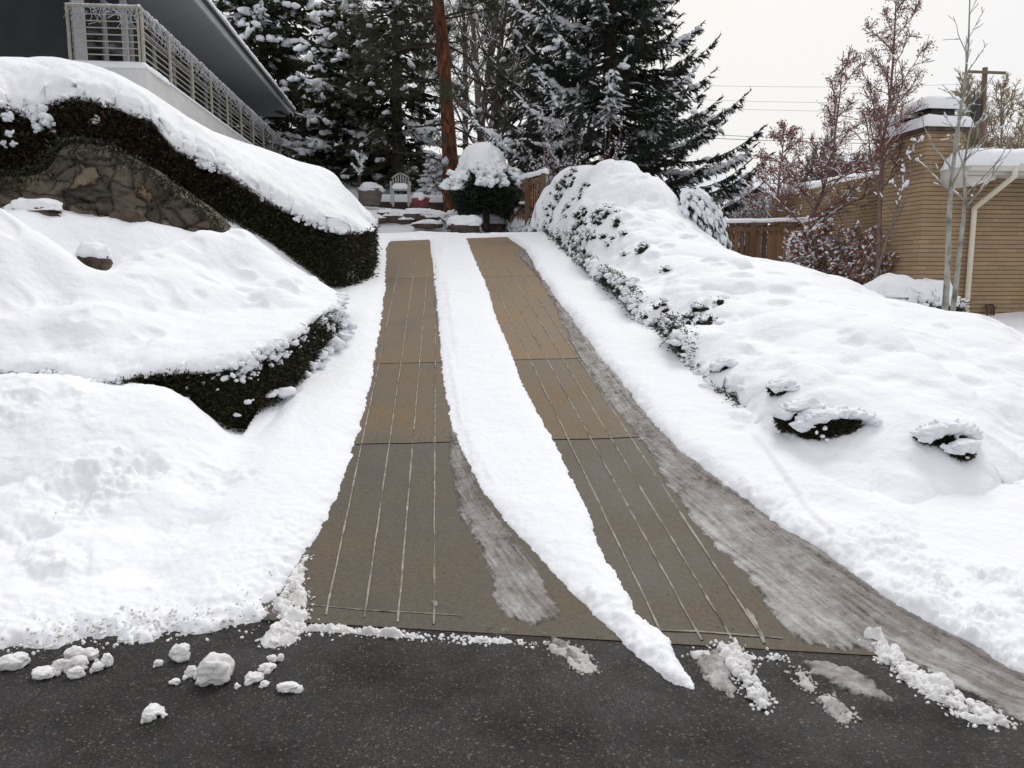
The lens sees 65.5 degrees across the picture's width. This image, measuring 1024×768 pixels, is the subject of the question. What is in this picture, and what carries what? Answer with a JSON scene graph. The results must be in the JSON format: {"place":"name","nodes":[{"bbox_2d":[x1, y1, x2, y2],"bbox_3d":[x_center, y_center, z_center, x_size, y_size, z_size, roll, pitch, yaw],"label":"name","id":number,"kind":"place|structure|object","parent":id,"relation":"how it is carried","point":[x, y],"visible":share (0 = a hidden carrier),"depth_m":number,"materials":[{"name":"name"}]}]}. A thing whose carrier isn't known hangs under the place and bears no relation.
{"place":"outdoors","nodes":[
{"label":"outdoors","id":0,"kind":"place"},
{"bbox_2d":[0,176,1023,689],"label":"snow ground","id":1,"kind":"structure","parent":0,"point":[130,496],"depth_m":4.75,"materials":[{"name":"snow"}]},
{"bbox_2d":[4,198,62,216],"bbox_3d":[-5.051,-1.841,8.430,0.593,0.262,0.359,-1,8,-6],"label":"rock","id":2,"kind":"object","parent":1,"relation":"on","point":[48,207],"visible":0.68,"depth_m":8.31,"materials":[{"name":"stone"}]},
{"bbox_2d":[75,242,112,270],"bbox_3d":[-4.131,-1.244,7.837,0.348,0.308,0.302,-1,8,-6],"label":"rock","id":3,"kind":"object","parent":1,"relation":"on","point":[96,255],"visible":0.85,"depth_m":7.74,"materials":[{"name":"stone"}]},
{"bbox_2d":[0,144,230,231],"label":"stone wall","id":4,"kind":"structure","parent":1,"relation":"on","point":[100,187],"depth_m":9.04,"materials":[{"name":"stone"}]},
{"bbox_2d":[109,208,145,222],"bbox_3d":[-4.288,-1.832,8.861,0.383,0.243,0.261,-1,8,-6],"label":"rock","id":5,"kind":"object","parent":1,"relation":"on","point":[130,215],"visible":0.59,"depth_m":8.77,"materials":[{"name":"stone"}]},
{"bbox_2d":[0,0,295,158],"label":"house","id":6,"kind":"structure","parent":1,"relation":"on","point":[206,35],"depth_m":18.11,"materials":[{"name":"paint"}]},
{"bbox_2d":[69,0,106,60],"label":"window","id":7,"kind":"structure","parent":6,"relation":"in","point":[87,16],"depth_m":16.17,"materials":[{"name":"glass"}]},
{"bbox_2d":[103,0,132,60],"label":"window","id":8,"kind":"structure","parent":6,"relation":"in","point":[113,18],"depth_m":17.23,"materials":[{"name":"glass"}]},
{"bbox_2d":[130,9,155,69],"bbox_3d":[-8.779,-7.604,18.995,0.060,2.238,1.550,-1,8,-6],"label":"window","id":9,"kind":"structure","parent":6,"relation":"in","point":[133,25],"depth_m":19.16,"materials":[{"name":"glass"}]},
{"bbox_2d":[154,28,175,85],"bbox_3d":[-8.952,-7.824,20.560,0.060,2.238,1.550,-1,8,-6],"label":"window","id":10,"kind":"structure","parent":6,"relation":"in","point":[159,42],"depth_m":20.40,"materials":[{"name":"glass"}]},
{"bbox_2d":[63,5,296,155],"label":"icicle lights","id":11,"kind":"object","parent":6,"relation":"hanging from","point":[237,99],"visible":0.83,"depth_m":17.48,"materials":[{"name":"plastic"}]},
{"bbox_2d":[173,44,191,97],"bbox_3d":[-9.125,-8.044,22.125,0.060,2.238,1.550,-1,8,-6],"label":"window","id":12,"kind":"structure","parent":6,"relation":"in","point":[175,56],"depth_m":22.09,"materials":[{"name":"glass"}]},
{"bbox_2d":[193,63,206,109],"bbox_3d":[-9.298,-8.264,23.690,0.060,2.238,1.550,-1,8,-6],"label":"window","id":13,"kind":"structure","parent":6,"relation":"in","point":[198,86],"depth_m":23.84,"materials":[{"name":"glass"}]},
{"bbox_2d":[206,74,219,118],"bbox_3d":[-9.471,-8.484,25.255,0.060,2.238,1.550,-1,8,-6],"label":"window","id":14,"kind":"structure","parent":6,"relation":"in","point":[207,83],"depth_m":25.36,"materials":[{"name":"glass"}]},
{"bbox_2d":[219,88,231,127],"bbox_3d":[-9.644,-8.704,26.821,0.060,2.238,1.550,-1,8,-6],"label":"window","id":15,"kind":"structure","parent":6,"relation":"in","point":[220,91],"depth_m":26.72,"materials":[{"name":"glass"}]},
{"bbox_2d":[231,98,240,134],"bbox_3d":[-9.816,-8.924,28.386,0.060,2.238,1.550,-1,8,-6],"label":"window","id":16,"kind":"structure","parent":6,"relation":"in","point":[232,105],"depth_m":28.29,"materials":[{"name":"glass"}]},
{"bbox_2d":[241,106,251,142],"bbox_3d":[-9.989,-9.144,29.951,0.060,2.238,1.550,-1,8,-6],"label":"window","id":17,"kind":"structure","parent":6,"relation":"in","point":[243,115],"depth_m":30.04,"materials":[{"name":"grey paint"}]},
{"bbox_2d":[0,208,356,432],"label":"hedge","id":18,"kind":"object","parent":1,"relation":"on","point":[237,328],"visible":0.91,"depth_m":6.69,"materials":[{"name":"white plant"}]},
{"bbox_2d":[0,56,380,288],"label":"clipped hedge","id":19,"kind":"object","parent":1,"relation":"on","point":[320,222],"visible":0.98,"depth_m":9.88,"materials":[{"name":"green plant"}]},
{"bbox_2d":[211,0,335,158],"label":"cedar","id":20,"kind":"object","parent":1,"relation":"on","point":[261,30],"visible":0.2,"depth_m":32.48,"materials":[{"name":"green plant"}]},
{"bbox_2d":[265,0,419,186],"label":"cedar","id":21,"kind":"object","parent":1,"relation":"on","point":[327,121],"visible":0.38,"depth_m":28.45,"materials":[{"name":"green plant"}]},
{"bbox_2d":[350,142,367,201],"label":"bare tree","id":22,"kind":"object","parent":1,"relation":"on","point":[359,169],"visible":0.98,"depth_m":24.27,"materials":[{"name":"white plant"}]},
{"bbox_2d":[357,182,385,205],"bbox_3d":[-4.112,-5.529,23.160,0.816,0.654,0.801,-4,9,-29],"label":"stone planter","id":23,"kind":"object","parent":1,"relation":"on","point":[369,193],"visible":1,"depth_m":22.91,"materials":[{"name":"grey stone"}]},
{"bbox_2d":[372,213,387,223],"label":"boulder","id":24,"kind":"object","parent":1,"relation":"on","point":[381,218],"visible":0.51,"depth_m":20.73,"materials":[{"name":"stone"}]},
{"bbox_2d":[382,209,404,222],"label":"boulder","id":25,"kind":"object","parent":1,"relation":"on","point":[394,216],"visible":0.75,"depth_m":20.78,"materials":[{"name":"stone"}]},
{"bbox_2d":[377,208,392,214],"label":"boulder","id":26,"kind":"object","parent":25,"relation":"on","point":[384,211],"visible":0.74,"depth_m":20.73,"materials":[{"name":"stone"}]},
{"bbox_2d":[325,0,466,193],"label":"cedar","id":27,"kind":"object","parent":1,"relation":"on","point":[400,139],"visible":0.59,"depth_m":27.19,"materials":[{"name":"green plant"}]},
{"bbox_2d":[390,173,410,206],"bbox_3d":[-3.199,-5.601,22.877,0.590,0.972,0.578,-1,8,-6],"label":"garden chair","id":28,"kind":"object","parent":1,"relation":"on","point":[400,186],"visible":1,"depth_m":22.65,"materials":[{"name":"plastic"}]},
{"bbox_2d":[397,216,415,224],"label":"boulder","id":29,"kind":"object","parent":1,"relation":"on","point":[403,220],"visible":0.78,"depth_m":20.82,"materials":[{"name":"stone"}]},
{"bbox_2d":[370,194,443,210],"bbox_3d":[-2.750,-5.521,24.875,3.444,0.772,0.765,-1,8,-6],"label":"garden ledge","id":30,"kind":"object","parent":1,"relation":"on","point":[434,203],"visible":0.3,"depth_m":24.54,"materials":[{"name":"stone"}]},
{"bbox_2d":[403,208,433,220],"bbox_3d":[-2.455,-4.472,21.030,0.885,0.358,0.502,-1,8,-6],"label":"boulder","id":31,"kind":"object","parent":1,"relation":"on","point":[414,213],"visible":0.73,"depth_m":20.84,"materials":[{"name":"stone"}]},
{"bbox_2d":[410,192,431,206],"bbox_3d":[-2.600,-5.230,22.547,0.555,0.394,0.560,5,9,31],"label":"flower pot","id":32,"kind":"object","parent":1,"relation":"on","point":[419,199],"visible":1,"depth_m":22.38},
{"bbox_2d":[321,0,530,211],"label":"pine","id":33,"kind":"object","parent":1,"relation":"on","point":[435,18],"visible":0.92,"depth_m":23.12,"materials":[{"name":"green plant"}]},
{"bbox_2d":[411,150,442,206],"bbox_3d":[-2.414,-6.183,25.340,1.567,2.435,1.744,-7,11,-42],"label":"fir","id":34,"kind":"object","parent":1,"relation":"on","point":[429,183],"visible":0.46,"depth_m":25.02,"materials":[{"name":"white plant"}]},
{"bbox_2d":[411,219,444,228],"bbox_3d":[-2.168,-4.096,20.423,0.916,0.249,0.523,-1,8,-6],"label":"boulder","id":35,"kind":"object","parent":1,"relation":"on","point":[428,224],"visible":1,"depth_m":20.23,"materials":[{"name":"stone"}]},
{"bbox_2d":[371,0,486,169],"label":"bare tree","id":36,"kind":"object","parent":1,"relation":"on","point":[424,74],"visible":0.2,"depth_m":35.81,"materials":[{"name":"grey plant"}]},
{"bbox_2d":[416,209,447,221],"bbox_3d":[-2.132,-4.404,21.093,0.969,0.425,0.549,-1,8,-6],"label":"boulder","id":37,"kind":"object","parent":1,"relation":"on","point":[433,214],"visible":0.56,"depth_m":20.90,"materials":[{"name":"stone"}]},
{"bbox_2d":[447,209,458,216],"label":"boulder","id":38,"kind":"object","parent":1,"relation":"on","point":[450,212],"visible":0.25,"depth_m":20.92,"materials":[{"name":"stone"}]},
{"bbox_2d":[446,215,482,232],"bbox_3d":[-1.137,-3.844,19.253,0.850,0.484,0.633,2,8,16],"label":"boulder","id":39,"kind":"object","parent":1,"relation":"on","point":[465,223],"visible":0.87,"depth_m":19.05,"materials":[{"name":"stone"}]},
{"bbox_2d":[439,142,523,229],"bbox_3d":[-0.715,-4.982,20.075,2.292,2.162,2.374,-1,8,-6],"label":"dwarf spruce","id":40,"kind":"object","parent":1,"relation":"on","point":[478,181],"visible":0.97,"depth_m":19.48,"materials":[{"name":"green plant"}]},
{"bbox_2d":[420,0,542,149],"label":"bare tree","id":41,"kind":"object","parent":1,"relation":"on","point":[464,137],"visible":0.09,"depth_m":38.19,"materials":[{"name":"plant"}]},
{"bbox_2d":[432,0,540,126],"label":"bare tree","id":42,"kind":"object","parent":1,"relation":"on","point":[478,97],"visible":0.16,"depth_m":34.13,"materials":[{"name":"grey plant"}]},
{"bbox_2d":[426,0,554,141],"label":"bare tree","id":43,"kind":"object","parent":1,"relation":"on","point":[489,109],"visible":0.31,"depth_m":29.50,"materials":[{"name":"grey plant"}]},
{"bbox_2d":[479,213,507,231],"bbox_3d":[-0.540,-4.152,20.614,0.848,0.535,0.523,-1,8,-6],"label":"boulder","id":44,"kind":"object","parent":1,"relation":"on","point":[498,223],"visible":0.5,"depth_m":20.43,"materials":[{"name":"stone"}]},
{"bbox_2d":[455,0,542,132],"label":"bare tree","id":45,"kind":"object","parent":1,"relation":"on","point":[493,56],"visible":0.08,"depth_m":37.44,"materials":[{"name":"plant"}]},
{"bbox_2d":[450,0,553,153],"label":"bare tree","id":46,"kind":"object","parent":1,"relation":"on","point":[494,122],"visible":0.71,"depth_m":28.38,"materials":[{"name":"brown plant"}]},
{"bbox_2d":[459,1,547,165],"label":"bare tree","id":47,"kind":"object","parent":1,"relation":"on","point":[506,102],"visible":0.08,"depth_m":33.54,"materials":[{"name":"grey plant"}]},
{"bbox_2d":[510,168,548,228],"bbox_3d":[0.408,-4.145,19.190,0.223,1.868,2.044,-3,9,-22],"label":"plank fence","id":48,"kind":"object","parent":1,"relation":"on","point":[527,184],"visible":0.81,"depth_m":19.04,"materials":[{"name":"brown wood"}]},
{"bbox_2d":[476,0,583,192],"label":"fir","id":49,"kind":"object","parent":1,"relation":"on","point":[523,168],"visible":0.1,"depth_m":29.57,"materials":[{"name":"green plant"}]},
{"bbox_2d":[514,107,621,193],"bbox_3d":[1.522,-4.992,19.369,2.814,3.421,2.550,-1,8,-6],"label":"bare shrub","id":50,"kind":"object","parent":1,"relation":"on","point":[547,145],"visible":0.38,"depth_m":19.25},
{"bbox_2d":[567,119,625,165],"bbox_3d":[1.998,-4.601,18.701,1.365,3.119,0.745,0,8,-1],"label":"bare shrub","id":51,"kind":"object","parent":1,"relation":"on","point":[610,147],"visible":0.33,"depth_m":18.69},
{"bbox_2d":[438,0,775,253],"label":"spruce","id":52,"kind":"object","parent":1,"relation":"on","point":[650,143],"visible":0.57,"depth_m":20.57,"materials":[{"name":"green plant"}]},
{"bbox_2d":[678,187,732,249],"bbox_3d":[3.280,-2.494,13.267,0.977,1.562,1.660,4,9,29],"label":"weeping juniper","id":53,"kind":"object","parent":1,"relation":"on","point":[703,211],"visible":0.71,"depth_m":12.86,"materials":[{"name":"green plant"}]},
{"bbox_2d":[717,186,769,257],"bbox_3d":[6.333,-4.026,21.420,1.804,2.630,2.164,-4,9,-27],"label":"red shrub","id":54,"kind":"object","parent":1,"relation":"on","point":[744,212],"visible":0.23,"depth_m":21.20,"materials":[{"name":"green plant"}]},
{"bbox_2d":[504,159,1023,504],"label":"juniper hedge","id":55,"kind":"object","parent":1,"relation":"on","point":[906,402],"visible":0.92,"depth_m":6.73,"materials":[{"name":"white plant"}]},
{"bbox_2d":[740,119,807,254],"bbox_3d":[6.123,-4.466,18.452,1.653,3.116,1.126,4,9,26],"label":"pear tree","id":56,"kind":"object","parent":1,"relation":"on","point":[779,136],"visible":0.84,"depth_m":18.25,"materials":[{"name":"red plant"}]},
{"bbox_2d":[724,217,832,272],"bbox_3d":[6.328,-2.498,16.733,4.275,1.990,0.224,2,8,12],"label":"plank fence","id":57,"kind":"object","parent":1,"relation":"on","point":[751,230],"visible":0.25,"depth_m":16.86,"materials":[{"name":"brown wood"}]},
{"bbox_2d":[752,45,878,259],"bbox_3d":[5.928,-4.088,14.746,2.632,4.206,1.739,-1,8,-6],"label":"pear tree","id":58,"kind":"object","parent":1,"relation":"on","point":[834,121],"visible":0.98,"depth_m":14.68,"materials":[{"name":"red plant"}]},
{"bbox_2d":[769,138,879,190],"bbox_3d":[7.917,-4.072,19.529,3.038,3.856,3.040,2,8,15],"label":"brown thicket","id":59,"kind":"object","parent":1,"relation":"on","point":[811,173],"visible":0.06,"depth_m":19.18,"materials":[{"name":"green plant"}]},
{"bbox_2d":[778,215,876,284],"bbox_3d":[5.742,-2.133,14.557,1.908,1.890,2.021,6,10,35],"label":"brown shrub","id":60,"kind":"object","parent":1,"relation":"on","point":[828,241],"visible":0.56,"depth_m":14.40,"materials":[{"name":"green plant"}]},
{"bbox_2d":[808,144,879,179],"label":"gabled wing","id":61,"kind":"structure","parent":1,"relation":"on","point":[848,157],"depth_m":22.46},
{"bbox_2d":[815,150,878,179],"bbox_3d":[8.613,-3.738,18.688,2.792,3.426,2.713,-7,11,-42],"label":"brown thicket","id":62,"kind":"object","parent":1,"relation":"on","point":[826,167],"visible":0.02,"depth_m":18.65,"materials":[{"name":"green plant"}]},
{"bbox_2d":[810,224,899,284],"bbox_3d":[6.151,-1.924,13.731,1.646,1.709,1.540,-1,8,-6],"label":"brown shrub","id":63,"kind":"object","parent":1,"relation":"on","point":[859,273],"visible":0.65,"depth_m":13.65,"materials":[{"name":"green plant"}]},
{"bbox_2d":[838,0,937,276],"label":"pear tree","id":64,"kind":"object","parent":1,"relation":"on","point":[884,125],"visible":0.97,"depth_m":12.74,"materials":[{"name":"red plant"}]},
{"bbox_2d":[870,81,911,134],"bbox_3d":[19.365,-9.653,38.381,5.045,9.170,5.414,-1,8,-6],"label":"bare tree","id":65,"kind":"object","parent":1,"relation":"on","point":[896,103],"visible":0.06,"depth_m":37.00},
{"bbox_2d":[763,95,1023,315],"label":"brick house","id":66,"kind":"structure","parent":1,"relation":"on","point":[991,280],"depth_m":12.69,"materials":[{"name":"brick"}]},
{"bbox_2d":[873,135,923,279],"bbox_3d":[5.817,-2.613,12.096,0.633,2.272,0.461,5,9,30],"label":"leaning sapling","id":67,"kind":"object","parent":1,"relation":"on","point":[902,169],"visible":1,"depth_m":12.05,"materials":[{"name":"brown plant"}]},
{"bbox_2d":[863,273,972,312],"bbox_3d":[5.572,-1.175,11.535,2.155,0.868,1.280,-1,8,-6],"label":"snowy shrub","id":68,"kind":"object","parent":1,"relation":"on","point":[926,292],"visible":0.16,"depth_m":11.15,"materials":[{"name":"snow"}]},
{"bbox_2d":[922,0,993,310],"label":"aspen","id":69,"kind":"object","parent":1,"relation":"on","point":[946,284],"visible":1,"depth_m":10.21,"materials":[{"name":"grey plant"}]},
{"bbox_2d":[917,90,1014,310],"bbox_3d":[5.952,-2.334,10.374,0.726,2.984,1.100,-6,10,-37],"label":"aspen","id":70,"kind":"object","parent":1,"relation":"on","point":[958,267],"visible":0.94,"depth_m":10.36,"materials":[{"name":"grey plant"}]},
{"bbox_2d":[949,69,994,149],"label":"bare tree","id":71,"kind":"object","parent":1,"relation":"on","point":[969,76],"visible":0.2,"depth_m":41.88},
{"bbox_2d":[954,80,1008,148],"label":"bare tree","id":72,"kind":"object","parent":1,"relation":"on","point":[968,113],"visible":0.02,"depth_m":45.21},
{"bbox_2d":[967,67,1005,147],"bbox_3d":[23.164,-10.037,39.751,2.002,11.024,0.500,-1,8,-6],"label":"utility pole","id":73,"kind":"object","parent":1,"relation":"on","point":[979,109],"visible":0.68,"depth_m":39.06,"materials":[{"name":"brown wood"}]},
{"bbox_2d":[595,130,984,143],"bbox_3d":[12.822,-11.969,38.541,21.694,0.496,0.025,-1,8,-6],"label":"power line","id":74,"kind":"object","parent":73,"relation":"attached to","point":[794,141],"visible":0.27,"depth_m":38.50,"materials":[{"name":"metal"}]},
{"bbox_2d":[954,73,1023,148],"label":"bare tree","id":75,"kind":"object","parent":1,"relation":"on","point":[986,144],"visible":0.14,"depth_m":42.63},
{"bbox_2d":[976,71,1023,148],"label":"bare tree","id":76,"kind":"object","parent":1,"relation":"on","point":[1002,119],"visible":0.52,"depth_m":39.84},
{"bbox_2d":[0,621,1023,767],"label":"road","id":77,"kind":"structure","parent":0,"point":[364,701],"depth_m":2.91,"materials":[{"name":"asphalt"}]},
{"bbox_2d":[0,652,30,670],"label":"snow chunk","id":78,"kind":"object","parent":77,"relation":"on","point":[16,661],"visible":1,"depth_m":3.24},
{"bbox_2d":[31,665,56,679],"bbox_3d":[-1.870,1.154,3.204,0.097,0.050,0.122,-1,8,-6],"label":"snow chunk","id":79,"kind":"object","parent":77,"relation":"on","point":[43,672],"visible":0.94,"depth_m":3.16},
{"bbox_2d":[52,658,69,676],"bbox_3d":[-1.826,1.142,3.222,0.068,0.058,0.078,4,9,26],"label":"snow chunk","id":80,"kind":"object","parent":77,"relation":"on","point":[61,665],"visible":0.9,"depth_m":3.21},
{"bbox_2d":[63,646,84,659],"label":"snow chunk","id":81,"kind":"object","parent":77,"relation":"on","point":[69,653],"visible":0.6,"depth_m":3.30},
{"bbox_2d":[63,655,88,673],"bbox_3d":[-1.771,1.139,3.248,0.092,0.059,0.086,-1,8,-6],"label":"snow chunk","id":82,"kind":"object","parent":77,"relation":"on","point":[81,660],"visible":0.76,"depth_m":3.23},
{"bbox_2d":[66,665,85,678],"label":"snow chunk","id":83,"kind":"object","parent":77,"relation":"on","point":[76,672],"visible":1,"depth_m":3.17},
{"bbox_2d":[83,647,98,662],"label":"snow chunk","id":84,"kind":"object","parent":77,"relation":"on","point":[91,653],"visible":0.87,"depth_m":3.32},
{"bbox_2d":[89,661,104,673],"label":"snow chunk","id":85,"kind":"object","parent":77,"relation":"on","point":[97,666],"visible":1,"depth_m":3.22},
{"bbox_2d":[100,653,113,667],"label":"snow chunk","id":86,"kind":"object","parent":77,"relation":"on","point":[107,659],"visible":1,"depth_m":3.25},
{"bbox_2d":[0,570,271,655],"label":"snow crumbs","id":87,"kind":"object","parent":77,"relation":"on","point":[100,628],"visible":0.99,"depth_m":3.52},
{"bbox_2d":[140,712,156,723],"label":"snow chunk","id":88,"kind":"object","parent":77,"relation":"on","point":[147,717],"visible":1,"depth_m":2.85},
{"bbox_2d":[142,703,167,717],"bbox_3d":[-1.301,1.194,2.906,0.095,0.044,0.069,-1,8,-6],"label":"snow chunk","id":89,"kind":"object","parent":77,"relation":"on","point":[155,709],"visible":0.82,"depth_m":2.89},
{"bbox_2d":[153,659,163,667],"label":"snow chunk","id":90,"kind":"object","parent":77,"relation":"on","point":[157,663],"visible":1,"depth_m":3.26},
{"bbox_2d":[168,678,180,685],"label":"snow chunk","id":91,"kind":"object","parent":77,"relation":"on","point":[175,681],"visible":1,"depth_m":3.12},
{"bbox_2d":[168,643,189,662],"bbox_3d":[-1.395,1.118,3.324,0.117,0.078,0.068,2,8,12],"label":"snow chunk","id":92,"kind":"object","parent":77,"relation":"on","point":[178,653],"visible":1,"depth_m":3.30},
{"bbox_2d":[182,665,195,680],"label":"snow chunk","id":93,"kind":"object","parent":77,"relation":"on","point":[189,671],"visible":0.86,"depth_m":3.18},
{"bbox_2d":[193,652,234,686],"bbox_3d":[-1.190,1.124,3.158,0.164,0.122,0.140,-1,8,-6],"label":"snow chunk","id":94,"kind":"object","parent":77,"relation":"on","point":[214,668],"visible":1,"depth_m":3.11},
{"bbox_2d":[234,671,263,689],"bbox_3d":[-1.040,1.163,3.141,0.126,0.047,0.077,-5,10,-33],"label":"snow chunk","id":95,"kind":"object","parent":77,"relation":"on","point":[252,677],"visible":1,"depth_m":3.13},
{"bbox_2d":[259,680,269,687],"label":"snow chunk","id":96,"kind":"object","parent":77,"relation":"on","point":[264,683],"visible":1,"depth_m":3.10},
{"bbox_2d":[257,662,276,673],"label":"snow chunk","id":97,"kind":"object","parent":77,"relation":"on","point":[266,668],"visible":1,"depth_m":3.22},
{"bbox_2d":[266,654,276,662],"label":"snow chunk","id":98,"kind":"object","parent":77,"relation":"on","point":[272,658],"visible":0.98,"depth_m":3.29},
{"bbox_2d":[255,550,315,649],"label":"snow ridge","id":99,"kind":"structure","parent":77,"relation":"on","point":[278,634],"depth_m":3.71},
{"bbox_2d":[276,681,303,692],"bbox_3d":[-0.858,1.173,3.083,0.106,0.049,0.074,-1,8,-6],"label":"snow chunk","id":100,"kind":"object","parent":77,"relation":"on","point":[289,686],"visible":1,"depth_m":3.06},
{"bbox_2d":[286,619,546,648],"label":"snow ridge","id":101,"kind":"structure","parent":77,"relation":"on","point":[392,632],"depth_m":3.53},
{"bbox_2d":[543,640,601,675],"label":"snow ridge","id":102,"kind":"structure","parent":77,"relation":"on","point":[585,665],"depth_m":3.32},
{"bbox_2d":[681,646,790,664],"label":"snow ridge","id":103,"kind":"structure","parent":77,"relation":"on","point":[698,653],"depth_m":3.33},
{"bbox_2d":[706,637,778,715],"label":"snow ridge","id":104,"kind":"structure","parent":77,"relation":"on","point":[738,664],"depth_m":3.17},
{"bbox_2d":[784,665,817,693],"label":"snow ridge","id":105,"kind":"structure","parent":77,"relation":"on","point":[806,683],"depth_m":3.14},
{"bbox_2d":[811,691,861,728],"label":"snow ridge","id":106,"kind":"structure","parent":77,"relation":"on","point":[824,697],"depth_m":2.94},
{"bbox_2d":[858,627,1021,732],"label":"snow ridge","id":107,"kind":"structure","parent":77,"relation":"on","point":[939,687],"depth_m":3.06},
{"bbox_2d":[261,237,949,655],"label":"driveway","id":108,"kind":"structure","parent":0,"point":[393,545],"depth_m":4.66,"materials":[{"name":"concrete"}]},
{"bbox_2d":[267,249,1023,724],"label":"slush","id":109,"kind":"object","parent":108,"relation":"on","point":[811,597],"visible":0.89,"depth_m":3.86,"materials":[{"name":"snow"}]},
{"bbox_2d":[223,0,1023,178],"label":"sky","id":110,"kind":"structure","parent":0,"point":[785,47],"materials":[{"name":"white"}]},
{"bbox_2d":[659,174,793,218],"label":"hill","id":111,"kind":"structure","parent":0,"point":[720,177],"depth_m":387.48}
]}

